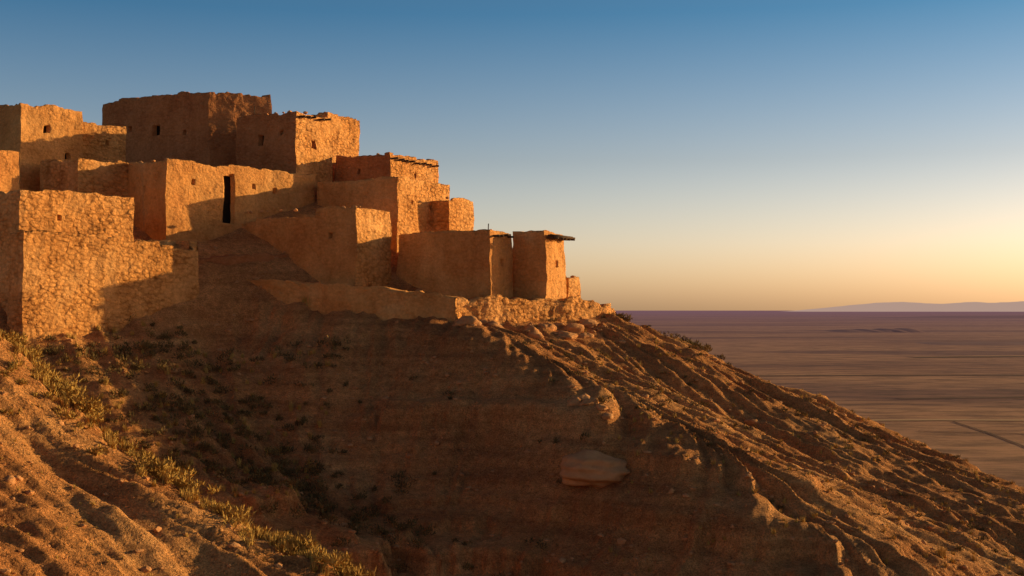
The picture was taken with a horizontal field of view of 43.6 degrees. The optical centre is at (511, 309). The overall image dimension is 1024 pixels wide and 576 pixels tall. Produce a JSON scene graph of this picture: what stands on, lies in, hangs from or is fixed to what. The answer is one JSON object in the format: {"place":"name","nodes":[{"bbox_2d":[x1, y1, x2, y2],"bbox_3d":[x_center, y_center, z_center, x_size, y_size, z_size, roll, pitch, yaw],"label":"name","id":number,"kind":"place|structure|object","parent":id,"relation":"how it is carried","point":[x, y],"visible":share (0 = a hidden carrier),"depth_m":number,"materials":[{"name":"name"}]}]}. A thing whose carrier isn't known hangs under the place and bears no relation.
{"place":"outdoors","nodes":[
{"label":"outdoors","id":0,"kind":"place"},
{"bbox_2d":[235,106,331,198],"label":"adobe tower","id":1,"kind":"structure","parent":0,"point":[290,140],"depth_m":63.14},
{"bbox_2d":[0,198,1023,575],"bbox_3d":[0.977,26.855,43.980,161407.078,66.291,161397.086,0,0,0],"label":"desert ground","id":2,"kind":"structure","parent":0,"point":[872,376],"depth_m":46.60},
{"bbox_2d":[0,152,21,191],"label":"adobe house","id":3,"kind":"structure","parent":2,"relation":"on","point":[10,176],"depth_m":54.15,"materials":[{"name":"paint"}]},
{"bbox_2d":[0,103,82,191],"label":"adobe tower","id":4,"kind":"structure","parent":2,"relation":"on","point":[35,136],"depth_m":58.95,"materials":[{"name":"paint"}]},
{"bbox_2d":[0,189,135,312],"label":"stone house","id":5,"kind":"structure","parent":2,"relation":"on","point":[73,213],"depth_m":50.23,"materials":[{"name":"brown stone"}]},
{"bbox_2d":[40,157,129,196],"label":"stone house","id":6,"kind":"structure","parent":2,"relation":"on","point":[82,175],"depth_m":57.05,"materials":[{"name":"brown stone"}]},
{"bbox_2d":[7,230,198,345],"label":"walls","id":7,"kind":"structure","parent":2,"relation":"on","point":[78,285],"depth_m":50.49,"materials":[{"name":"stone"}]},
{"bbox_2d":[81,123,126,160],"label":"stone house","id":8,"kind":"structure","parent":2,"relation":"on","point":[102,143],"depth_m":62.17,"materials":[{"name":"brown stone"}]},
{"bbox_2d":[100,92,269,167],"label":"adobe fortress","id":9,"kind":"structure","parent":2,"relation":"on","point":[198,128],"depth_m":67.19,"materials":[{"name":"stone"}]},
{"bbox_2d":[0,329,378,575],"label":"desert scrub","id":10,"kind":"object","parent":2,"relation":"on","point":[157,467],"visible":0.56,"depth_m":31.68,"materials":[{"name":"green plant"}]},
{"bbox_2d":[126,158,313,240],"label":"adobe house","id":11,"kind":"structure","parent":2,"relation":"on","point":[177,201],"depth_m":57.76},
{"bbox_2d":[198,252,285,265],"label":"terrace wall","id":12,"kind":"structure","parent":2,"relation":"on","point":[222,260],"depth_m":56.69,"materials":[{"name":"brown stone"}]},
{"bbox_2d":[244,206,392,286],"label":"adobe house","id":13,"kind":"structure","parent":2,"relation":"on","point":[333,245],"depth_m":57.13,"materials":[{"name":"paint"}]},
{"bbox_2d":[314,112,359,181],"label":"stone house","id":14,"kind":"structure","parent":2,"relation":"on","point":[344,135],"depth_m":66.21,"materials":[{"name":"stone"}]},
{"bbox_2d":[246,279,457,320],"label":"terrace wall","id":15,"kind":"structure","parent":2,"relation":"on","point":[383,303],"depth_m":54.51,"materials":[{"name":"paint"}]},
{"bbox_2d":[316,176,448,251],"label":"adobe house","id":16,"kind":"structure","parent":2,"relation":"on","point":[407,202],"depth_m":61.23,"materials":[{"name":"paint"}]},
{"bbox_2d":[336,152,439,183],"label":"adobe house","id":17,"kind":"structure","parent":2,"relation":"on","point":[375,165],"depth_m":64.17,"materials":[{"name":"stone"}]},
{"bbox_2d":[349,153,430,161],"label":"coping stones","id":18,"kind":"object","parent":17,"relation":"on","point":[405,157],"visible":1,"depth_m":65.18,"materials":[{"name":"stone"}]},
{"bbox_2d":[391,157,438,166],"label":"roof beams","id":19,"kind":"structure","parent":17,"relation":"attached to","point":[404,160],"depth_m":64.47,"materials":[{"name":"brown wood"}]},
{"bbox_2d":[4,316,790,484],"bbox_3d":[-3.994,2.921,43.684,31.725,5.353,11.818,0,0,-44],"label":"rock outcrop","id":20,"kind":"object","parent":2,"relation":"on","point":[584,399],"visible":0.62,"depth_m":53.79,"materials":[{"name":"stone"}]},
{"bbox_2d":[431,197,472,232],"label":"stone house","id":21,"kind":"structure","parent":2,"relation":"on","point":[452,214],"depth_m":62.52,"materials":[{"name":"stone"}]},
{"bbox_2d":[397,229,513,297],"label":"house","id":22,"kind":"structure","parent":2,"relation":"on","point":[472,263],"depth_m":57.32,"materials":[{"name":"paint"}]},
{"bbox_2d":[488,224,513,237],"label":"roof beams","id":23,"kind":"structure","parent":22,"relation":"attached to","point":[506,235],"depth_m":56.72,"materials":[{"name":"brown wood"}]},
{"bbox_2d":[0,295,1023,575],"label":"dry grass","id":24,"kind":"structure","parent":2,"relation":"on","point":[244,531],"depth_m":42.45,"materials":[{"name":"beige plant"}]},
{"bbox_2d":[0,204,1023,575],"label":"scattered rocks","id":25,"kind":"object","parent":2,"relation":"on","point":[560,560],"visible":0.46,"depth_m":43.79,"materials":[{"name":"stone"}]},
{"bbox_2d":[4,310,1023,575],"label":"green scrub","id":26,"kind":"object","parent":2,"relation":"on","point":[256,476],"visible":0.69,"depth_m":46.84,"materials":[{"name":"green plant"}]},
{"bbox_2d":[457,292,615,325],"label":"terrace wall","id":27,"kind":"structure","parent":2,"relation":"on","point":[499,309],"depth_m":56.14,"materials":[{"name":"stone"}]},
{"bbox_2d":[511,230,574,303],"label":"adobe house","id":28,"kind":"structure","parent":2,"relation":"on","point":[538,265],"depth_m":57.78,"materials":[{"name":"paint"}]},
{"bbox_2d":[564,275,579,297],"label":"stone shed","id":29,"kind":"structure","parent":2,"relation":"on","point":[572,285],"depth_m":59.86,"materials":[{"name":"stone"}]},
{"bbox_2d":[559,449,629,486],"bbox_3d":[2.794,5.399,43.484,2.404,1.245,2.380,0,0,0],"label":"boulder","id":30,"kind":"object","parent":2,"relation":"on","point":[587,467],"visible":0.94,"depth_m":42.62,"materials":[{"name":"stone"}]},
{"bbox_2d":[826,328,924,332],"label":"distant mesa","id":31,"kind":"structure","parent":2,"relation":"on","point":[901,330],"depth_m":3420.91,"materials":[{"name":"brown"}]},
{"bbox_2d":[917,342,1023,345],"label":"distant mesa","id":32,"kind":"structure","parent":2,"relation":"on","point":[977,343],"depth_m":2205.99,"materials":[{"name":"brown"}]},
{"bbox_2d":[0,0,1023,310],"label":"sky","id":33,"kind":"structure","parent":0,"point":[695,155],"materials":[{"name":"blue"}]},
{"bbox_2d":[754,375,1023,375],"bbox_3d":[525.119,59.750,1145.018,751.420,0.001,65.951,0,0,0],"label":"dirt track","id":34,"kind":"structure","parent":0,"point":[876,375],"depth_m":1160.56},
{"bbox_2d":[788,301,1023,311],"bbox_3d":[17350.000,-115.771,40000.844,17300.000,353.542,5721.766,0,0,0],"label":"mountain range","id":35,"kind":"structure","parent":0,"point":[948,307],"depth_m":38469.17,"materials":[{"name":"grey"}]},
{"bbox_2d":[864,316,1023,317],"bbox_3d":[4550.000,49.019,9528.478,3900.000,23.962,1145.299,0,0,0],"label":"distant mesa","id":36,"kind":"structure","parent":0,"point":[954,317],"depth_m":9257.40,"materials":[{"name":"brown stone"}]},
{"bbox_2d":[871,419,1023,420],"bbox_3d":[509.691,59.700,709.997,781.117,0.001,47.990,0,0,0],"label":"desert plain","id":37,"kind":"structure","parent":0,"point":[948,419],"depth_m":695.33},
{"bbox_2d":[899,397,1023,398],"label":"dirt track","id":38,"kind":"structure","parent":0,"point":[960,397],"depth_m":870.09,"materials":[{"name":"brown soil"}]},
{"bbox_2d":[914,356,1023,357],"bbox_3d":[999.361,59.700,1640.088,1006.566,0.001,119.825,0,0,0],"label":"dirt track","id":39,"kind":"structure","parent":0,"point":[966,356],"depth_m":1629.36,"materials":[{"name":"brown soil"}]},
{"bbox_2d":[938,431,1023,433],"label":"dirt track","id":40,"kind":"structure","parent":0,"point":[977,432],"depth_m":621.26,"materials":[{"name":"brown soil"}]},
{"bbox_2d":[952,421,1023,446],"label":"dirt track","id":41,"kind":"structure","parent":0,"point":[990,433],"depth_m":612.33,"materials":[{"name":"brown soil"}]}
]}

